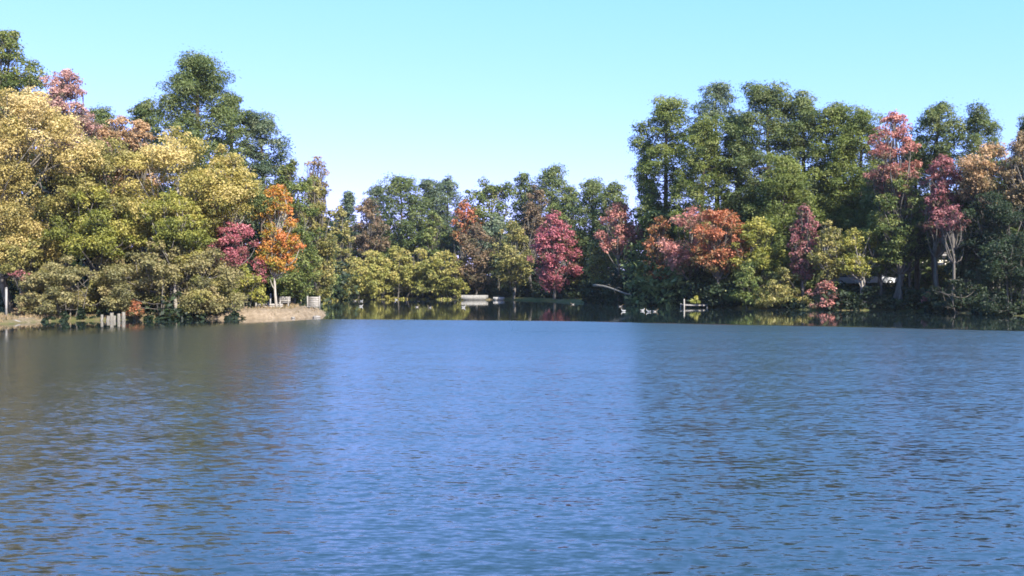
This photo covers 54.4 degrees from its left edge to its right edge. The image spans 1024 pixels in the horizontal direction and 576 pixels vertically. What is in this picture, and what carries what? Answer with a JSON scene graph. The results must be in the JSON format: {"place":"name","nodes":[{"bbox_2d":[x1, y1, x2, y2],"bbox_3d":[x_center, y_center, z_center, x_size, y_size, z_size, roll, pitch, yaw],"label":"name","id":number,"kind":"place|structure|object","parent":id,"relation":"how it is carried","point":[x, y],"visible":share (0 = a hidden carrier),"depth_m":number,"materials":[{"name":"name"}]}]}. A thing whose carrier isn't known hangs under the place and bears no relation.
{"place":"outdoors","nodes":[
{"label":"outdoors","id":0,"kind":"place"},
{"bbox_2d":[0,299,1023,575],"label":"lake water","id":1,"kind":"structure","parent":0,"point":[394,437],"depth_m":15.63,"materials":[{"name":"blue liquid"}]},
{"bbox_2d":[0,279,1023,323],"bbox_3d":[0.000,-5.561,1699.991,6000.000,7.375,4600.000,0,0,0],"label":"ground","id":2,"kind":"structure","parent":0,"point":[256,313],"depth_m":78.49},
{"bbox_2d":[0,27,50,192],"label":"oak tree","id":3,"kind":"object","parent":2,"relation":"on","point":[9,39],"visible":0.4,"depth_m":83.28,"materials":[{"name":"green plant"}]},
{"bbox_2d":[0,227,57,287],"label":"elm tree","id":4,"kind":"object","parent":2,"relation":"on","point":[32,263],"visible":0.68,"depth_m":70.64,"materials":[{"name":"yellow plant"}]},
{"bbox_2d":[15,267,69,314],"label":"shrub","id":5,"kind":"object","parent":2,"relation":"on","point":[51,283],"visible":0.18,"depth_m":69.84,"materials":[{"name":"green plant"}]},
{"bbox_2d":[0,81,111,312],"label":"hickory tree","id":6,"kind":"object","parent":2,"relation":"on","point":[49,124],"visible":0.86,"depth_m":71.74,"materials":[{"name":"yellow plant"}]},
{"bbox_2d":[25,68,103,282],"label":"maple tree","id":7,"kind":"object","parent":2,"relation":"on","point":[62,91],"visible":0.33,"depth_m":81.07,"materials":[{"name":"pink plant"}]},
{"bbox_2d":[14,254,120,316],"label":"shrub","id":8,"kind":"object","parent":2,"relation":"on","point":[66,278],"visible":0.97,"depth_m":68.58,"materials":[{"name":"green plant"}]},
{"bbox_2d":[38,115,116,289],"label":"maple tree","id":9,"kind":"object","parent":2,"relation":"on","point":[87,122],"visible":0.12,"depth_m":78.68,"materials":[{"name":"red plant"}]},
{"bbox_2d":[38,183,139,311],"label":"elm tree","id":10,"kind":"object","parent":2,"relation":"on","point":[98,240],"visible":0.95,"depth_m":71.31,"materials":[{"name":"green plant"}]},
{"bbox_2d":[28,134,154,283],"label":"elm tree","id":11,"kind":"object","parent":2,"relation":"on","point":[66,186],"visible":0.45,"depth_m":73.84,"materials":[{"name":"yellow plant"}]},
{"bbox_2d":[86,103,118,265],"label":"pine tree","id":12,"kind":"object","parent":2,"relation":"on","point":[103,115],"visible":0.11,"depth_m":95.27,"materials":[{"name":"green plant"}]},
{"bbox_2d":[57,255,155,312],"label":"shrub","id":13,"kind":"object","parent":2,"relation":"on","point":[101,280],"visible":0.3,"depth_m":71.88,"materials":[{"name":"green plant"}]},
{"bbox_2d":[75,263,147,313],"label":"shrub","id":14,"kind":"object","parent":2,"relation":"on","point":[91,288],"visible":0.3,"depth_m":71.34,"materials":[{"name":"green plant"}]},
{"bbox_2d":[86,114,152,218],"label":"maple tree","id":15,"kind":"object","parent":2,"relation":"on","point":[106,132],"visible":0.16,"depth_m":82.35,"materials":[{"name":"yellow plant"}]},
{"bbox_2d":[103,266,169,309],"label":"shrub","id":16,"kind":"object","parent":2,"relation":"on","point":[134,275],"visible":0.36,"depth_m":71.96,"materials":[{"name":"green plant"}]},
{"bbox_2d":[111,119,162,255],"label":"maple tree","id":17,"kind":"object","parent":2,"relation":"on","point":[139,134],"visible":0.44,"depth_m":80.59,"materials":[{"name":"yellow plant"}]},
{"bbox_2d":[124,96,166,199],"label":"pine tree","id":18,"kind":"object","parent":2,"relation":"on","point":[141,110],"visible":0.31,"depth_m":93.55,"materials":[{"name":"green plant"}]},
{"bbox_2d":[99,239,216,315],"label":"shrub","id":19,"kind":"object","parent":2,"relation":"on","point":[153,263],"visible":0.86,"depth_m":70.36,"materials":[{"name":"green plant"}]},
{"bbox_2d":[0,303,318,321],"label":"bank grass","id":20,"kind":"structure","parent":2,"relation":"on","point":[37,316],"depth_m":70.23,"materials":[{"name":"beige plant"}]},
{"bbox_2d":[131,188,217,307],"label":"elm tree","id":21,"kind":"object","parent":2,"relation":"on","point":[190,240],"visible":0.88,"depth_m":71.74,"materials":[{"name":"green plant"}]},
{"bbox_2d":[103,125,254,303],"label":"sycamore tree","id":22,"kind":"object","parent":2,"relation":"on","point":[164,157],"visible":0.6,"depth_m":74.43,"materials":[{"name":"plant"}]},
{"bbox_2d":[145,250,234,313],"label":"shrub","id":23,"kind":"object","parent":2,"relation":"on","point":[183,260],"visible":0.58,"depth_m":71.66,"materials":[{"name":"green plant"}]},
{"bbox_2d":[147,46,257,272],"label":"pine tree","id":24,"kind":"object","parent":2,"relation":"on","point":[204,85],"visible":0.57,"depth_m":86.80,"materials":[{"name":"green plant"}]},
{"bbox_2d":[176,246,248,313],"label":"shrub","id":25,"kind":"object","parent":2,"relation":"on","point":[220,270],"visible":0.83,"depth_m":71.86,"materials":[{"name":"green plant"}]},
{"bbox_2d":[189,143,262,310],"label":"sycamore tree","id":26,"kind":"object","parent":2,"relation":"on","point":[224,161],"visible":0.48,"depth_m":76.28,"materials":[{"name":"plant"}]},
{"bbox_2d":[208,91,257,306],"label":"pine tree","id":27,"kind":"object","parent":2,"relation":"on","point":[243,114],"visible":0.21,"depth_m":91.54,"materials":[{"name":"green plant"}]},
{"bbox_2d":[207,221,259,309],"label":"dogwood tree","id":28,"kind":"object","parent":2,"relation":"on","point":[231,239],"visible":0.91,"depth_m":75.22,"materials":[{"name":"red plant"}]},
{"bbox_2d":[221,263,268,308],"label":"shrub","id":29,"kind":"object","parent":2,"relation":"on","point":[253,290],"visible":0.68,"depth_m":75.66,"materials":[{"name":"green plant"}]},
{"bbox_2d":[249,256,268,304],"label":"dogwood tree","id":30,"kind":"object","parent":2,"relation":"on","point":[258,268],"visible":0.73,"depth_m":76.77,"materials":[{"name":"pink plant"}]},
{"bbox_2d":[244,186,278,306],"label":"pine tree","id":31,"kind":"object","parent":2,"relation":"on","point":[261,198],"visible":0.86,"depth_m":76.97,"materials":[{"name":"green plant"}]},
{"bbox_2d":[231,111,304,296],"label":"pine tree","id":32,"kind":"object","parent":2,"relation":"on","point":[260,132],"visible":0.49,"depth_m":92.30,"materials":[{"name":"green plant"}]},
{"bbox_2d":[251,183,306,306],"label":"maple tree","id":33,"kind":"object","parent":2,"relation":"on","point":[276,259],"visible":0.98,"depth_m":77.44,"materials":[{"name":"orange plant"}]},
{"bbox_2d":[263,156,323,304],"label":"oak tree","id":34,"kind":"object","parent":2,"relation":"on","point":[287,174],"visible":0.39,"depth_m":91.40,"materials":[{"name":"green plant"}]},
{"bbox_2d":[277,254,324,303],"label":"holly tree","id":35,"kind":"object","parent":2,"relation":"on","point":[301,274],"visible":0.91,"depth_m":89.23,"materials":[{"name":"green plant"}]},
{"bbox_2d":[301,156,332,302],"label":"maple tree","id":36,"kind":"object","parent":2,"relation":"on","point":[316,163],"visible":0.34,"depth_m":103.92,"materials":[{"name":"beige plant"}]},
{"bbox_2d":[298,174,340,302],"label":"oak tree","id":37,"kind":"object","parent":2,"relation":"on","point":[325,246],"visible":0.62,"depth_m":99.67,"materials":[{"name":"green plant"}]},
{"bbox_2d":[0,152,640,305],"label":"distant woods","id":38,"kind":"object","parent":2,"relation":"on","point":[80,262],"visible":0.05,"depth_m":102.09,"materials":[{"name":"green plant"}]},
{"bbox_2d":[327,205,357,298],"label":"oak tree","id":39,"kind":"object","parent":2,"relation":"on","point":[346,253],"visible":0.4,"depth_m":155.45,"materials":[{"name":"green plant"}]},
{"bbox_2d":[335,190,359,253],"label":"pine tree","id":40,"kind":"object","parent":2,"relation":"on","point":[348,201],"visible":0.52,"depth_m":181.45,"materials":[{"name":"green plant"}]},
{"bbox_2d":[343,257,378,298],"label":"willow tree","id":41,"kind":"object","parent":2,"relation":"on","point":[359,281],"visible":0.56,"depth_m":159.45,"materials":[{"name":"yellow plant"}]},
{"bbox_2d":[347,198,391,260],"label":"oak tree","id":42,"kind":"object","parent":2,"relation":"on","point":[370,239],"visible":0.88,"depth_m":171.44,"materials":[{"name":"brown plant"}]},
{"bbox_2d":[350,249,399,298],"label":"willow tree","id":43,"kind":"object","parent":2,"relation":"on","point":[373,258],"visible":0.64,"depth_m":163.16,"materials":[{"name":"yellow plant"}]},
{"bbox_2d":[360,183,396,257],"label":"pine tree","id":44,"kind":"object","parent":2,"relation":"on","point":[373,193],"visible":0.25,"depth_m":185.62,"materials":[{"name":"green plant"}]},
{"bbox_2d":[366,244,419,298],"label":"willow tree","id":45,"kind":"object","parent":2,"relation":"on","point":[398,281],"visible":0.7,"depth_m":165.04,"materials":[{"name":"yellow plant"}]},
{"bbox_2d":[374,172,436,293],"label":"pine tree","id":46,"kind":"object","parent":2,"relation":"on","point":[399,188],"visible":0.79,"depth_m":178.65,"materials":[{"name":"green plant"}]},
{"bbox_2d":[397,247,429,298],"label":"willow tree","id":47,"kind":"object","parent":2,"relation":"on","point":[411,264],"visible":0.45,"depth_m":165.77,"materials":[{"name":"yellow plant"}]},
{"bbox_2d":[410,210,451,263],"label":"oak tree","id":48,"kind":"object","parent":2,"relation":"on","point":[429,234],"visible":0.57,"depth_m":175.11,"materials":[{"name":"green plant"}]},
{"bbox_2d":[416,179,454,260],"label":"pine tree","id":49,"kind":"object","parent":2,"relation":"on","point":[433,190],"visible":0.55,"depth_m":182.94,"materials":[{"name":"green plant"}]},
{"bbox_2d":[411,250,461,297],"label":"willow tree","id":50,"kind":"object","parent":2,"relation":"on","point":[431,273],"visible":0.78,"depth_m":163.10,"materials":[{"name":"yellow plant"}]},
{"bbox_2d":[434,174,461,292],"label":"pine tree","id":51,"kind":"object","parent":2,"relation":"on","point":[449,184],"visible":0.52,"depth_m":185.26,"materials":[{"name":"green plant"}]},
{"bbox_2d":[435,253,470,297],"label":"willow tree","id":52,"kind":"object","parent":2,"relation":"on","point":[459,285],"visible":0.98,"depth_m":162.05,"materials":[{"name":"yellow plant"}]},
{"bbox_2d":[450,199,483,275],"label":"maple tree","id":53,"kind":"object","parent":2,"relation":"on","point":[463,215],"visible":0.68,"depth_m":171.39,"materials":[{"name":"orange plant"}]},
{"bbox_2d":[455,222,495,294],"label":"oak tree","id":54,"kind":"object","parent":2,"relation":"on","point":[480,257],"visible":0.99,"depth_m":163.20,"materials":[{"name":"brown plant"}]},
{"bbox_2d":[457,176,520,274],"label":"oak tree","id":55,"kind":"object","parent":2,"relation":"on","point":[494,191],"visible":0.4,"depth_m":174.91,"materials":[{"name":"green plant"}]},
{"bbox_2d":[474,213,523,293],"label":"oak tree","id":56,"kind":"object","parent":2,"relation":"on","point":[493,226],"visible":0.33,"depth_m":169.19,"materials":[{"name":"green plant"}]},
{"bbox_2d":[0,251,1023,321],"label":"undergrowth","id":57,"kind":"object","parent":2,"relation":"on","point":[585,291],"visible":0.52,"depth_m":98.44,"materials":[{"name":"green plant"}]},
{"bbox_2d":[488,220,536,298],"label":"elm tree","id":58,"kind":"object","parent":2,"relation":"on","point":[512,263],"visible":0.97,"depth_m":159.26,"materials":[{"name":"green plant"}]},
{"bbox_2d":[505,172,539,256],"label":"pine tree","id":59,"kind":"object","parent":2,"relation":"on","point":[522,177],"visible":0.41,"depth_m":179.34,"materials":[{"name":"green plant"}]},
{"bbox_2d":[516,185,548,296],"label":"oak tree","id":60,"kind":"object","parent":2,"relation":"on","point":[533,223],"visible":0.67,"depth_m":167.43,"materials":[{"name":"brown plant"}]},
{"bbox_2d":[521,163,578,261],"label":"pine tree","id":61,"kind":"object","parent":2,"relation":"on","point":[555,181],"visible":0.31,"depth_m":170.80,"materials":[{"name":"green plant"}]},
{"bbox_2d":[525,208,585,298],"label":"maple tree","id":62,"kind":"object","parent":2,"relation":"on","point":[549,271],"visible":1,"depth_m":147.22,"materials":[{"name":"red plant"}]},
{"bbox_2d":[551,187,584,287],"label":"oak tree","id":63,"kind":"object","parent":2,"relation":"on","point":[565,203],"visible":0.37,"depth_m":165.28,"materials":[{"name":"green plant"}]},
{"bbox_2d":[559,236,588,298],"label":"elm tree","id":64,"kind":"object","parent":2,"relation":"on","point":[580,264],"visible":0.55,"depth_m":149.52,"materials":[{"name":"green plant"}]},
{"bbox_2d":[566,176,609,273],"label":"pine tree","id":65,"kind":"object","parent":2,"relation":"on","point":[592,188],"visible":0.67,"depth_m":148.92,"materials":[{"name":"green plant"}]},
{"bbox_2d":[583,226,616,290],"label":"elm tree","id":66,"kind":"object","parent":2,"relation":"on","point":[600,268],"visible":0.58,"depth_m":131.49,"materials":[{"name":"green plant"}]},
{"bbox_2d":[590,179,630,274],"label":"pine tree","id":67,"kind":"object","parent":2,"relation":"on","point":[613,189],"visible":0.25,"depth_m":145.47,"materials":[{"name":"green plant"}]},
{"bbox_2d":[593,200,647,303],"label":"maple tree","id":68,"kind":"object","parent":2,"relation":"on","point":[618,227],"visible":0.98,"depth_m":123.27,"materials":[{"name":"pink plant"}]},
{"bbox_2d":[607,250,638,302],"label":"holly tree","id":69,"kind":"object","parent":2,"relation":"on","point":[619,282],"visible":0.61,"depth_m":122.50,"materials":[{"name":"green plant"}]},
{"bbox_2d":[629,139,662,272],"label":"pine tree","id":70,"kind":"object","parent":2,"relation":"on","point":[640,193],"visible":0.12,"depth_m":125.51,"materials":[{"name":"green plant"}]},
{"bbox_2d":[642,215,673,282],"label":"maple tree","id":71,"kind":"object","parent":2,"relation":"on","point":[657,229],"visible":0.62,"depth_m":115.44,"materials":[{"name":"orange plant"}]},
{"bbox_2d":[623,94,701,242],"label":"pine tree","id":72,"kind":"object","parent":2,"relation":"on","point":[667,111],"visible":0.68,"depth_m":120.97,"materials":[{"name":"green plant"}]},
{"bbox_2d":[654,205,730,292],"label":"maple tree","id":73,"kind":"object","parent":2,"relation":"on","point":[678,257],"visible":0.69,"depth_m":108.95,"materials":[{"name":"red plant"}]},
{"bbox_2d":[665,110,739,276],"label":"pine tree","id":74,"kind":"object","parent":2,"relation":"on","point":[705,148],"visible":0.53,"depth_m":114.31,"materials":[{"name":"green plant"}]},
{"bbox_2d":[684,78,740,225],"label":"pine tree","id":75,"kind":"object","parent":2,"relation":"on","point":[717,91],"visible":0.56,"depth_m":119.30,"materials":[{"name":"green plant"}]},
{"bbox_2d":[687,207,750,306],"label":"maple tree","id":76,"kind":"object","parent":2,"relation":"on","point":[717,258],"visible":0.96,"depth_m":104.99,"materials":[{"name":"orange plant"}]},
{"bbox_2d":[709,114,762,276],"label":"pine tree","id":77,"kind":"object","parent":2,"relation":"on","point":[734,170],"visible":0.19,"depth_m":117.30,"materials":[{"name":"green plant"}]},
{"bbox_2d":[721,260,777,308],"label":"bush","id":78,"kind":"object","parent":2,"relation":"on","point":[743,282],"visible":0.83,"depth_m":101.99,"materials":[{"name":"green plant"}]},
{"bbox_2d":[729,216,787,288],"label":"elm tree","id":79,"kind":"object","parent":2,"relation":"on","point":[761,228],"visible":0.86,"depth_m":103.56,"materials":[{"name":"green plant"}]},
{"bbox_2d":[712,79,821,261],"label":"pine tree","id":80,"kind":"object","parent":2,"relation":"on","point":[761,95],"visible":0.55,"depth_m":113.04,"materials":[{"name":"green plant"}]},
{"bbox_2d":[739,149,826,295],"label":"pine tree","id":81,"kind":"object","parent":2,"relation":"on","point":[787,178],"visible":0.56,"depth_m":107.83,"materials":[{"name":"green plant"}]},
{"bbox_2d":[752,266,815,308],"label":"bush","id":82,"kind":"object","parent":2,"relation":"on","point":[784,278],"visible":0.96,"depth_m":99.32,"materials":[{"name":"green plant"}]},
{"bbox_2d":[772,86,833,248],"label":"pine tree","id":83,"kind":"object","parent":2,"relation":"on","point":[802,106],"visible":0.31,"depth_m":111.92,"materials":[{"name":"green plant"}]},
{"bbox_2d":[786,203,821,304],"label":"maple tree","id":84,"kind":"object","parent":2,"relation":"on","point":[801,265],"visible":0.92,"depth_m":99.79,"materials":[{"name":"red plant"}]},
{"bbox_2d":[620,174,1023,306],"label":"distant woods","id":85,"kind":"object","parent":2,"relation":"on","point":[639,268],"visible":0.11,"depth_m":112.69,"materials":[{"name":"green plant"}]},
{"bbox_2d":[804,280,842,308],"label":"bush","id":86,"kind":"object","parent":2,"relation":"on","point":[823,285],"visible":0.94,"depth_m":96.19,"materials":[{"name":"pink plant"}]},
{"bbox_2d":[806,219,849,286],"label":"elm tree","id":87,"kind":"object","parent":2,"relation":"on","point":[824,258],"visible":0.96,"depth_m":97.68,"materials":[{"name":"yellow plant"}]},
{"bbox_2d":[802,99,869,286],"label":"pine tree","id":88,"kind":"object","parent":2,"relation":"on","point":[835,114],"visible":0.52,"depth_m":109.89,"materials":[{"name":"green plant"}]},
{"bbox_2d":[833,227,885,293],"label":"elm tree","id":89,"kind":"object","parent":2,"relation":"on","point":[858,270],"visible":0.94,"depth_m":96.83,"materials":[{"name":"yellow plant"}]},
{"bbox_2d":[828,104,891,266],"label":"pine tree","id":90,"kind":"object","parent":2,"relation":"on","point":[861,119],"visible":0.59,"depth_m":108.02,"materials":[{"name":"green plant"}]},
{"bbox_2d":[842,171,888,284],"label":"pine tree","id":91,"kind":"object","parent":2,"relation":"on","point":[866,206],"visible":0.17,"depth_m":105.05,"materials":[{"name":"green plant"}]},
{"bbox_2d":[856,210,898,294],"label":"oak tree","id":92,"kind":"object","parent":2,"relation":"on","point":[879,270],"visible":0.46,"depth_m":97.36,"materials":[{"name":"green plant"}]},
{"bbox_2d":[862,109,922,298],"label":"maple tree","id":93,"kind":"object","parent":2,"relation":"on","point":[890,168],"visible":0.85,"depth_m":96.49,"materials":[{"name":"pink plant"}]},
{"bbox_2d":[868,172,929,299],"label":"oak tree","id":94,"kind":"object","parent":2,"relation":"on","point":[900,251],"visible":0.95,"depth_m":95.37,"materials":[{"name":"green plant"}]},
{"bbox_2d":[881,215,932,294],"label":"oak tree","id":95,"kind":"object","parent":2,"relation":"on","point":[922,252],"visible":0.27,"depth_m":96.57,"materials":[{"name":"green plant"}]},
{"bbox_2d":[898,132,943,289],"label":"pine tree","id":96,"kind":"object","parent":2,"relation":"on","point":[917,275],"visible":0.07,"depth_m":101.53,"materials":[{"name":"green plant"}]},
{"bbox_2d":[900,99,970,285],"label":"pine tree","id":97,"kind":"object","parent":2,"relation":"on","point":[932,121],"visible":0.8,"depth_m":97.14,"materials":[{"name":"green plant"}]},
{"bbox_2d":[912,154,965,286],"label":"maple tree","id":98,"kind":"object","parent":2,"relation":"on","point":[941,187],"visible":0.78,"depth_m":92.69,"materials":[{"name":"red plant"}]},
{"bbox_2d":[934,205,972,310],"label":"maple tree","id":99,"kind":"object","parent":2,"relation":"on","point":[951,228],"visible":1,"depth_m":88.56,"materials":[{"name":"red plant"}]},
{"bbox_2d":[927,278,990,312],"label":"bush","id":100,"kind":"object","parent":2,"relation":"on","point":[957,284],"visible":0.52,"depth_m":87.17,"materials":[{"name":"green plant"}]},
{"bbox_2d":[944,236,986,296],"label":"holly tree","id":101,"kind":"object","parent":2,"relation":"on","point":[962,266],"visible":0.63,"depth_m":89.20,"materials":[{"name":"green plant"}]},
{"bbox_2d":[947,98,1018,294],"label":"pine tree","id":102,"kind":"object","parent":2,"relation":"on","point":[978,120],"visible":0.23,"depth_m":95.59,"materials":[{"name":"green plant"}]},
{"bbox_2d":[946,191,1023,297],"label":"oak tree","id":103,"kind":"object","parent":2,"relation":"on","point":[999,215],"visible":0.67,"depth_m":87.27,"materials":[{"name":"green plant"}]},
{"bbox_2d":[953,142,1021,290],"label":"maple tree","id":104,"kind":"object","parent":2,"relation":"on","point":[982,181],"visible":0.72,"depth_m":90.59,"materials":[{"name":"orange plant"}]},
{"bbox_2d":[964,231,1023,314],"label":"bush","id":105,"kind":"object","parent":2,"relation":"on","point":[1012,267],"visible":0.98,"depth_m":79.85,"materials":[{"name":"green plant"}]},
{"bbox_2d":[999,130,1023,294],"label":"maple tree","id":106,"kind":"object","parent":2,"relation":"on","point":[1014,195],"visible":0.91,"depth_m":88.75,"materials":[{"name":"orange plant"}]},
{"bbox_2d":[0,0,1023,269],"label":"sky","id":107,"kind":"structure","parent":0,"point":[468,91],"materials":[{"name":"blue"}]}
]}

